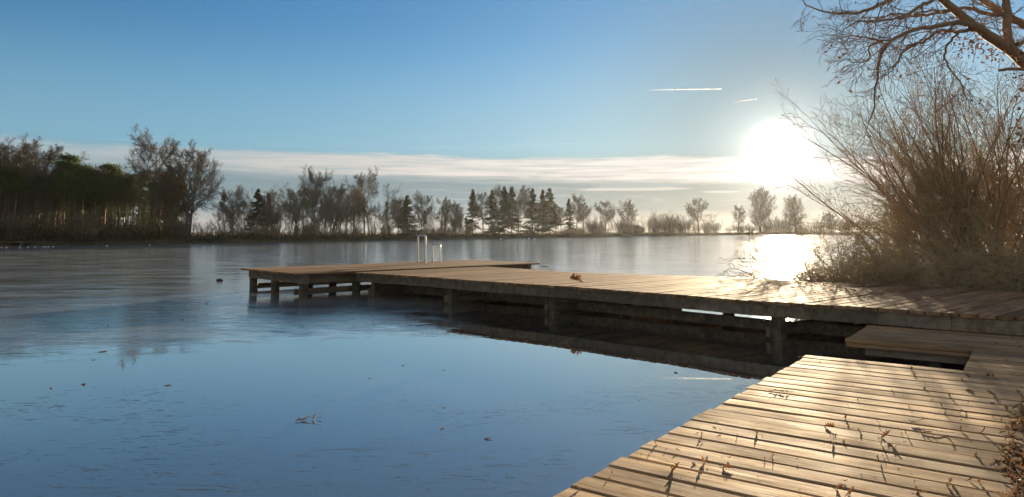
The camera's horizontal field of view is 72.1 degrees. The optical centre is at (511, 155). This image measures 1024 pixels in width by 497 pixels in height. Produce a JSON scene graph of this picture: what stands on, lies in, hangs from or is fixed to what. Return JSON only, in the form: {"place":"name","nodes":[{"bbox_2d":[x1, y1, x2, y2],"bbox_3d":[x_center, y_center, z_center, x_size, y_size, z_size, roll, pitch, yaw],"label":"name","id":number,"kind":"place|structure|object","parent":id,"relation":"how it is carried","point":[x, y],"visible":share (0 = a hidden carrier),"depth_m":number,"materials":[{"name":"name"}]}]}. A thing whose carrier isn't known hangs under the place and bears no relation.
{"place":"outdoors","nodes":[
{"label":"outdoors","id":0,"kind":"place"},
{"bbox_2d":[0,234,965,496],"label":"frozen lake","id":1,"kind":"structure","parent":0,"point":[94,402],"depth_m":8.60,"materials":[{"name":"ice"}]},
{"bbox_2d":[241,260,539,298],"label":"swimming platform","id":2,"kind":"structure","parent":1,"relation":"on","point":[305,279],"depth_m":19.55,"materials":[{"name":"brown wood"}]},
{"bbox_2d":[417,235,440,262],"bbox_3d":[-2.798,3.749,23.756,0.713,2.164,0.500,6,-8,-42],"label":"bathing ladder","id":3,"kind":"object","parent":2,"relation":"attached to","point":[439,245],"visible":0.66,"depth_m":23.76,"materials":[{"name":"silver metal"}]},
{"bbox_2d":[354,267,1023,340],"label":"pier","id":4,"kind":"structure","parent":1,"relation":"in","point":[831,308],"depth_m":12.67,"materials":[{"name":"brown wood"}]},
{"bbox_2d":[717,228,787,279],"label":"bramble sprig","id":5,"kind":"object","parent":4,"relation":"on","point":[759,271],"visible":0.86,"depth_m":16.30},
{"bbox_2d":[553,325,1023,496],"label":"bathing deck","id":6,"kind":"structure","parent":1,"relation":"in","point":[792,426],"depth_m":4.71,"materials":[{"name":"brown wood"}]},
{"bbox_2d":[989,393,1023,496],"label":"leaf litter","id":7,"kind":"object","parent":6,"relation":"on","point":[1013,464],"visible":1,"depth_m":4.01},
{"bbox_2d":[0,231,1022,332],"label":"ground","id":8,"kind":"structure","parent":0,"point":[117,242],"depth_m":109.04,"materials":[{"name":"brown soil"}]},
{"bbox_2d":[0,138,46,224],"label":"bare tree","id":9,"kind":"object","parent":8,"relation":"on","point":[25,171],"visible":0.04,"depth_m":88.90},
{"bbox_2d":[0,134,47,215],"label":"bare tree","id":10,"kind":"object","parent":8,"relation":"on","point":[3,158],"visible":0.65,"depth_m":80.77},
{"bbox_2d":[1,151,51,219],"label":"slim tree","id":11,"kind":"object","parent":8,"relation":"on","point":[28,198],"visible":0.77,"depth_m":80.86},
{"bbox_2d":[11,148,53,220],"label":"slim tree","id":12,"kind":"object","parent":8,"relation":"on","point":[38,201],"visible":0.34,"depth_m":83.74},
{"bbox_2d":[11,201,72,237],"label":"bare shrub","id":13,"kind":"object","parent":8,"relation":"on","point":[39,218],"visible":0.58,"depth_m":81.57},
{"bbox_2d":[10,131,90,226],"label":"bare tree","id":14,"kind":"object","parent":8,"relation":"on","point":[50,156],"visible":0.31,"depth_m":86.67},
{"bbox_2d":[27,160,78,233],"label":"slim tree","id":15,"kind":"object","parent":8,"relation":"on","point":[40,206],"visible":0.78,"depth_m":84.33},
{"bbox_2d":[50,174,73,235],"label":"pine tree","id":16,"kind":"object","parent":8,"relation":"on","point":[61,188],"visible":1,"depth_m":83.15,"materials":[{"name":"green plant"}]},
{"bbox_2d":[51,170,73,230],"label":"pine tree","id":17,"kind":"object","parent":8,"relation":"on","point":[66,173],"visible":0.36,"depth_m":84.31,"materials":[{"name":"green plant"}]},
{"bbox_2d":[41,152,87,227],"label":"pine tree","id":18,"kind":"object","parent":8,"relation":"on","point":[70,162],"visible":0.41,"depth_m":86.66,"materials":[{"name":"green plant"}]},
{"bbox_2d":[51,204,86,238],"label":"bare shrub","id":19,"kind":"object","parent":8,"relation":"on","point":[70,224],"visible":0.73,"depth_m":83.19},
{"bbox_2d":[68,175,86,234],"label":"pine tree","id":20,"kind":"object","parent":8,"relation":"on","point":[75,191],"visible":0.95,"depth_m":84.76,"materials":[{"name":"green plant"}]},
{"bbox_2d":[73,173,94,224],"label":"pine tree","id":21,"kind":"object","parent":8,"relation":"on","point":[84,179],"visible":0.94,"depth_m":85.46,"materials":[{"name":"green plant"}]},
{"bbox_2d":[76,166,106,221],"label":"pine tree","id":22,"kind":"object","parent":8,"relation":"on","point":[89,203],"visible":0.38,"depth_m":89.23,"materials":[{"name":"green plant"}]},
{"bbox_2d":[71,204,116,239],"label":"bare shrub","id":23,"kind":"object","parent":8,"relation":"on","point":[96,222],"visible":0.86,"depth_m":83.98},
{"bbox_2d":[0,208,189,242],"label":"undergrowth","id":24,"kind":"object","parent":8,"relation":"on","point":[56,233],"visible":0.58,"depth_m":84.81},
{"bbox_2d":[85,175,104,227],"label":"pine tree","id":25,"kind":"object","parent":8,"relation":"on","point":[95,184],"visible":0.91,"depth_m":87.14,"materials":[{"name":"green plant"}]},
{"bbox_2d":[92,200,117,222],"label":"pine tree","id":26,"kind":"object","parent":8,"relation":"on","point":[109,209],"visible":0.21,"depth_m":98.37,"materials":[{"name":"green plant"}]},
{"bbox_2d":[99,178,119,237],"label":"pine tree","id":27,"kind":"object","parent":8,"relation":"on","point":[107,182],"visible":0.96,"depth_m":87.42,"materials":[{"name":"green plant"}]},
{"bbox_2d":[95,162,124,229],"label":"pine tree","id":28,"kind":"object","parent":8,"relation":"on","point":[110,166],"visible":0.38,"depth_m":90.18,"materials":[{"name":"green plant"}]},
{"bbox_2d":[101,173,121,233],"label":"pine tree","id":29,"kind":"object","parent":8,"relation":"on","point":[115,189],"visible":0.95,"depth_m":87.73,"materials":[{"name":"green plant"}]},
{"bbox_2d":[90,163,139,232],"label":"slim tree","id":30,"kind":"object","parent":8,"relation":"on","point":[117,206],"visible":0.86,"depth_m":88.65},
{"bbox_2d":[107,169,136,229],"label":"pine tree","id":31,"kind":"object","parent":8,"relation":"on","point":[121,175],"visible":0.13,"depth_m":92.30,"materials":[{"name":"green plant"}]},
{"bbox_2d":[117,175,137,236],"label":"pine tree","id":32,"kind":"object","parent":8,"relation":"on","point":[127,190],"visible":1,"depth_m":89.01,"materials":[{"name":"green plant"}]},
{"bbox_2d":[114,162,149,237],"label":"slim tree","id":33,"kind":"object","parent":8,"relation":"on","point":[141,209],"visible":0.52,"depth_m":92.10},
{"bbox_2d":[131,170,151,224],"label":"pine tree","id":34,"kind":"object","parent":8,"relation":"on","point":[149,179],"visible":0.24,"depth_m":100.15,"materials":[{"name":"green plant"}]},
{"bbox_2d":[121,214,165,238],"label":"bare shrub","id":35,"kind":"object","parent":8,"relation":"on","point":[140,228],"visible":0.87,"depth_m":89.48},
{"bbox_2d":[145,181,164,238],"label":"pine tree","id":36,"kind":"object","parent":8,"relation":"on","point":[151,186],"visible":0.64,"depth_m":90.97,"materials":[{"name":"green plant"}]},
{"bbox_2d":[119,122,192,235],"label":"bare tree","id":37,"kind":"object","parent":8,"relation":"on","point":[156,172],"visible":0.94,"depth_m":91.08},
{"bbox_2d":[158,164,189,236],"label":"tree","id":38,"kind":"object","parent":8,"relation":"on","point":[182,208],"visible":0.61,"depth_m":92.62,"materials":[{"name":"brown plant"}]},
{"bbox_2d":[162,217,192,238],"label":"bare shrub","id":39,"kind":"object","parent":8,"relation":"on","point":[172,229],"visible":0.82,"depth_m":91.77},
{"bbox_2d":[178,214,200,238],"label":"bare shrub","id":40,"kind":"object","parent":8,"relation":"on","point":[186,226],"visible":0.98,"depth_m":91.75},
{"bbox_2d":[162,137,226,235],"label":"bare tree","id":41,"kind":"object","parent":8,"relation":"on","point":[200,161],"visible":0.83,"depth_m":95.24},
{"bbox_2d":[193,220,225,238],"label":"bare shrub","id":42,"kind":"object","parent":8,"relation":"on","point":[207,229],"visible":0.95,"depth_m":94.53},
{"bbox_2d":[212,194,230,232],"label":"birch tree","id":43,"kind":"object","parent":8,"relation":"on","point":[222,205],"visible":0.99,"depth_m":99.75,"materials":[{"name":"brown plant"}]},
{"bbox_2d":[211,183,247,235],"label":"bare tree","id":44,"kind":"object","parent":8,"relation":"on","point":[240,205],"visible":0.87,"depth_m":105.21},
{"bbox_2d":[237,188,270,236],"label":"spruce tree","id":45,"kind":"object","parent":8,"relation":"on","point":[258,196],"visible":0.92,"depth_m":105.48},
{"bbox_2d":[243,224,268,237],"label":"bare shrub","id":46,"kind":"object","parent":8,"relation":"on","point":[264,231],"visible":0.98,"depth_m":102.91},
{"bbox_2d":[259,184,284,228],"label":"bare tree","id":47,"kind":"object","parent":8,"relation":"on","point":[272,198],"visible":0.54,"depth_m":111.06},
{"bbox_2d":[269,198,293,234],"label":"slim tree","id":48,"kind":"object","parent":8,"relation":"on","point":[281,213],"visible":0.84,"depth_m":108.47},
{"bbox_2d":[277,181,298,233],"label":"slim tree","id":49,"kind":"object","parent":8,"relation":"on","point":[280,201],"visible":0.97,"depth_m":109.24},
{"bbox_2d":[279,183,312,228],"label":"bare tree","id":50,"kind":"object","parent":8,"relation":"on","point":[291,207],"visible":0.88,"depth_m":110.17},
{"bbox_2d":[292,219,313,237],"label":"bare shrub","id":51,"kind":"object","parent":8,"relation":"on","point":[303,231],"visible":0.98,"depth_m":108.29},
{"bbox_2d":[284,183,324,230],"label":"slim tree","id":52,"kind":"object","parent":8,"relation":"on","point":[303,203],"visible":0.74,"depth_m":111.09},
{"bbox_2d":[300,217,331,237],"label":"bare shrub","id":53,"kind":"object","parent":8,"relation":"on","point":[317,230],"visible":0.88,"depth_m":109.58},
{"bbox_2d":[298,163,334,232],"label":"bare tree","id":54,"kind":"object","parent":8,"relation":"on","point":[318,184],"visible":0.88,"depth_m":113.54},
{"bbox_2d":[313,176,342,232],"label":"slim tree","id":55,"kind":"object","parent":8,"relation":"on","point":[318,210],"visible":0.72,"depth_m":115.38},
{"bbox_2d":[318,180,353,233],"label":"bare tree","id":56,"kind":"object","parent":8,"relation":"on","point":[339,214],"visible":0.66,"depth_m":120.29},
{"bbox_2d":[343,165,379,234],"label":"bare tree","id":57,"kind":"object","parent":8,"relation":"on","point":[357,198],"visible":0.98,"depth_m":122.84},
{"bbox_2d":[366,182,413,230],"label":"slim tree","id":58,"kind":"object","parent":8,"relation":"on","point":[386,195],"visible":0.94,"depth_m":129.23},
{"bbox_2d":[389,196,407,233],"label":"bare tree","id":59,"kind":"object","parent":8,"relation":"on","point":[395,205],"visible":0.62,"depth_m":134.55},
{"bbox_2d":[395,195,421,234],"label":"spruce tree","id":60,"kind":"object","parent":8,"relation":"on","point":[408,209],"visible":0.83,"depth_m":134.55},
{"bbox_2d":[410,189,435,227],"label":"bare tree","id":61,"kind":"object","parent":8,"relation":"on","point":[425,212],"visible":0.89,"depth_m":136.31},
{"bbox_2d":[432,197,453,229],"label":"bare tree","id":62,"kind":"object","parent":8,"relation":"on","point":[445,205],"visible":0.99,"depth_m":144.43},
{"bbox_2d":[448,199,464,229],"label":"bare tree","id":63,"kind":"object","parent":8,"relation":"on","point":[457,211],"visible":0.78,"depth_m":149.16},
{"bbox_2d":[463,189,482,234],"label":"spruce tree","id":64,"kind":"object","parent":8,"relation":"on","point":[472,204],"visible":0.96,"depth_m":153.28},
{"bbox_2d":[468,192,490,233],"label":"bare tree","id":65,"kind":"object","parent":8,"relation":"on","point":[480,211],"visible":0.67,"depth_m":163.06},
{"bbox_2d":[481,190,504,233],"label":"spruce tree","id":66,"kind":"object","parent":8,"relation":"on","point":[493,215],"visible":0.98,"depth_m":160.15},
{"bbox_2d":[486,183,515,233],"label":"bare tree","id":67,"kind":"object","parent":8,"relation":"on","point":[496,193],"visible":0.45,"depth_m":167.04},
{"bbox_2d":[489,186,515,233],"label":"spruce tree","id":68,"kind":"object","parent":8,"relation":"on","point":[504,209],"visible":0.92,"depth_m":164.18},
{"bbox_2d":[500,187,523,231],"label":"spruce tree","id":69,"kind":"object","parent":8,"relation":"on","point":[512,194],"visible":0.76,"depth_m":168.80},
{"bbox_2d":[509,185,532,229],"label":"bare tree","id":70,"kind":"object","parent":8,"relation":"on","point":[523,193],"visible":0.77,"depth_m":175.01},
{"bbox_2d":[516,188,547,233],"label":"spruce tree","id":71,"kind":"object","parent":8,"relation":"on","point":[532,204],"visible":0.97,"depth_m":174.51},
{"bbox_2d":[535,189,551,231],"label":"spruce tree","id":72,"kind":"object","parent":8,"relation":"on","point":[543,200],"visible":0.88,"depth_m":180.87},
{"bbox_2d":[533,188,563,232],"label":"spruce tree","id":73,"kind":"object","parent":8,"relation":"on","point":[551,207],"visible":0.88,"depth_m":181.32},
{"bbox_2d":[562,199,576,230],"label":"spruce tree","id":74,"kind":"object","parent":8,"relation":"on","point":[569,214],"visible":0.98,"depth_m":189.19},
{"bbox_2d":[556,228,594,233],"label":"reed clump","id":75,"kind":"object","parent":8,"relation":"on","point":[573,231],"visible":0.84,"depth_m":186.84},
{"bbox_2d":[570,194,587,233],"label":"bare tree","id":76,"kind":"object","parent":8,"relation":"on","point":[578,208],"visible":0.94,"depth_m":193.26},
{"bbox_2d":[593,200,616,229],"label":"bare tree","id":77,"kind":"object","parent":8,"relation":"on","point":[605,212],"visible":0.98,"depth_m":206.12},
{"bbox_2d":[607,215,631,232],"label":"bare shrub","id":78,"kind":"object","parent":8,"relation":"on","point":[618,225],"visible":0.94,"depth_m":214.04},
{"bbox_2d":[616,199,637,223],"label":"bare tree","id":79,"kind":"object","parent":8,"relation":"on","point":[628,209],"visible":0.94,"depth_m":220.74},
{"bbox_2d":[640,216,660,233],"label":"bare shrub","id":80,"kind":"object","parent":8,"relation":"on","point":[650,226],"visible":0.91,"depth_m":234.31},
{"bbox_2d":[641,210,665,233],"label":"bare shrub","id":81,"kind":"object","parent":8,"relation":"on","point":[655,222],"visible":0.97,"depth_m":234.38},
{"bbox_2d":[650,211,679,233],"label":"bare shrub","id":82,"kind":"object","parent":8,"relation":"on","point":[669,225],"visible":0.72,"depth_m":238.20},
{"bbox_2d":[685,198,708,232],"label":"bare tree","id":83,"kind":"object","parent":8,"relation":"on","point":[689,210],"visible":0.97,"depth_m":261.69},
{"bbox_2d":[731,204,745,232],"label":"bare tree","id":84,"kind":"object","parent":8,"relation":"on","point":[738,209],"visible":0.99,"depth_m":282.72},
{"bbox_2d":[746,185,777,231],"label":"bare tree","id":85,"kind":"object","parent":8,"relation":"on","point":[761,217],"visible":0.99,"depth_m":295.08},
{"bbox_2d":[780,194,806,231],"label":"bare tree","id":86,"kind":"object","parent":8,"relation":"on","point":[790,204],"visible":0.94,"depth_m":307.51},
{"bbox_2d":[760,227,835,233],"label":"reed bed","id":87,"kind":"object","parent":8,"relation":"on","point":[823,231],"visible":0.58,"depth_m":300.62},
{"bbox_2d":[748,222,889,280],"bbox_3d":[7.581,2.795,17.757,3.734,2.464,3.601,4,-7,-34],"label":"bramble bush","id":88,"kind":"object","parent":8,"relation":"on","point":[795,254],"visible":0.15,"depth_m":17.69,"materials":[{"name":"brown plant"}]},
{"bbox_2d":[755,221,925,283],"bbox_3d":[7.423,2.696,16.827,3.734,2.464,3.601,2,-6,-20],"label":"bramble bush","id":89,"kind":"object","parent":8,"relation":"on","point":[792,270],"visible":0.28,"depth_m":16.71,"materials":[{"name":"brown plant"}]},
{"bbox_2d":[758,215,961,285],"bbox_3d":[7.713,2.542,15.835,3.986,2.433,4.275,-3,-7,27],"label":"bramble bush","id":90,"kind":"object","parent":8,"relation":"on","point":[837,271],"visible":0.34,"depth_m":15.66,"materials":[{"name":"brown plant"}]},
{"bbox_2d":[779,213,980,286],"bbox_3d":[8.302,2.502,15.334,3.931,2.594,3.791,1,-6,-13],"label":"bramble bush","id":91,"kind":"object","parent":8,"relation":"on","point":[833,275],"visible":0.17,"depth_m":15.82,"materials":[{"name":"brown plant"}]},
{"bbox_2d":[756,44,1023,276],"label":"willow shrub","id":92,"kind":"object","parent":8,"relation":"on","point":[933,223],"visible":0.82,"depth_m":15.62,"materials":[{"name":"brown plant"}]},
{"bbox_2d":[805,145,975,266],"bbox_3d":[9.630,1.585,17.627,4.270,3.817,2.071,0,-6,0],"label":"willow shrub","id":93,"kind":"object","parent":8,"relation":"on","point":[896,220],"visible":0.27,"depth_m":17.76,"materials":[{"name":"brown plant"}]},
{"bbox_2d":[791,205,993,286],"bbox_3d":[8.652,2.300,16.135,4.380,2.438,4.415,-4,-7,35],"label":"bramble bush","id":94,"kind":"object","parent":8,"relation":"on","point":[821,268],"visible":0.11,"depth_m":16.37,"materials":[{"name":"brown plant"}]},
{"bbox_2d":[771,46,1023,256],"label":"willow shrub","id":95,"kind":"object","parent":8,"relation":"on","point":[879,121],"visible":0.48,"depth_m":17.23,"materials":[{"name":"brown plant"}]},
{"bbox_2d":[784,196,1019,287],"bbox_3d":[8.903,2.403,15.902,5.130,2.920,4.783,-3,-7,28],"label":"bramble bush","id":96,"kind":"object","parent":8,"relation":"on","point":[880,254],"visible":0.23,"depth_m":15.26,"materials":[{"name":"brown plant"}]},
{"bbox_2d":[790,0,1023,157],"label":"oak tree","id":97,"kind":"object","parent":8,"relation":"on","point":[1006,44],"visible":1,"depth_m":14.00,"materials":[{"name":"brown plant"}]},
{"bbox_2d":[806,229,1020,287],"bbox_3d":[9.745,2.475,16.575,4.783,2.920,5.130,0,-6,-4],"label":"bramble bush","id":98,"kind":"object","parent":8,"relation":"on","point":[890,254],"visible":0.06,"depth_m":16.53,"materials":[{"name":"brown plant"}]},
{"bbox_2d":[810,30,1023,250],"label":"willow shrub","id":99,"kind":"object","parent":8,"relation":"on","point":[1020,117],"visible":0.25,"depth_m":17.60,"materials":[{"name":"brown plant"}]},
{"bbox_2d":[826,203,1023,289],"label":"bramble bush","id":100,"kind":"object","parent":8,"relation":"on","point":[913,281],"visible":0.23,"depth_m":14.13,"materials":[{"name":"brown plant"}]},
{"bbox_2d":[829,43,1023,258],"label":"willow shrub","id":101,"kind":"object","parent":8,"relation":"on","point":[989,192],"visible":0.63,"depth_m":15.91,"materials":[{"name":"brown plant"}]},
{"bbox_2d":[831,201,1022,284],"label":"bramble bush","id":102,"kind":"object","parent":8,"relation":"on","point":[897,249],"visible":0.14,"depth_m":15.32,"materials":[{"name":"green plant"}]},
{"bbox_2d":[833,195,1022,291],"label":"bramble bush","id":103,"kind":"object","parent":8,"relation":"on","point":[951,254],"visible":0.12,"depth_m":14.36,"materials":[{"name":"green plant"}]},
{"bbox_2d":[842,211,1022,290],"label":"bramble bush","id":104,"kind":"object","parent":8,"relation":"on","point":[874,284],"visible":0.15,"depth_m":14.68,"materials":[{"name":"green plant"}]},
{"bbox_2d":[865,197,1023,290],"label":"bramble bush","id":105,"kind":"object","parent":8,"relation":"on","point":[930,257],"visible":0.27,"depth_m":14.30,"materials":[{"name":"brown plant"}]},
{"bbox_2d":[866,206,1023,291],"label":"bramble bush","id":106,"kind":"object","parent":8,"relation":"on","point":[980,249],"visible":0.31,"depth_m":13.74,"materials":[{"name":"brown plant"}]},
{"bbox_2d":[870,54,1023,251],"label":"willow shrub","id":107,"kind":"object","parent":8,"relation":"on","point":[1015,223],"visible":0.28,"depth_m":16.77,"materials":[{"name":"brown plant"}]},
{"bbox_2d":[874,211,1023,291],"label":"bramble bush","id":108,"kind":"object","parent":8,"relation":"on","point":[930,279],"visible":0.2,"depth_m":13.80,"materials":[{"name":"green plant"}]},
{"bbox_2d":[890,230,1022,289],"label":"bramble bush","id":109,"kind":"object","parent":8,"relation":"on","point":[982,265],"visible":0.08,"depth_m":14.19,"materials":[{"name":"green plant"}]},
{"bbox_2d":[899,195,1023,291],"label":"bramble bush","id":110,"kind":"object","parent":8,"relation":"on","point":[969,257],"visible":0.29,"depth_m":13.56,"materials":[{"name":"brown plant"}]},
{"bbox_2d":[900,199,1023,287],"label":"bramble bush","id":111,"kind":"object","parent":8,"relation":"on","point":[978,240],"visible":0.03,"depth_m":15.09,"materials":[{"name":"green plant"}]},
{"bbox_2d":[915,218,1023,290],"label":"bramble bush","id":112,"kind":"object","parent":8,"relation":"on","point":[977,271],"visible":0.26,"depth_m":13.45,"materials":[{"name":"brown plant"}]},
{"bbox_2d":[975,158,1023,267],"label":"shrub","id":113,"kind":"object","parent":8,"relation":"on","point":[1015,209],"visible":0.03,"depth_m":22.16,"materials":[{"name":"brown plant"}]},
{"bbox_2d":[0,0,1023,231],"label":"sky","id":114,"kind":"structure","parent":0,"point":[592,99],"materials":[{"name":"blue"}]},
{"bbox_2d":[174,229,881,241],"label":"grass","id":115,"kind":"structure","parent":0,"point":[285,236],"depth_m":122.46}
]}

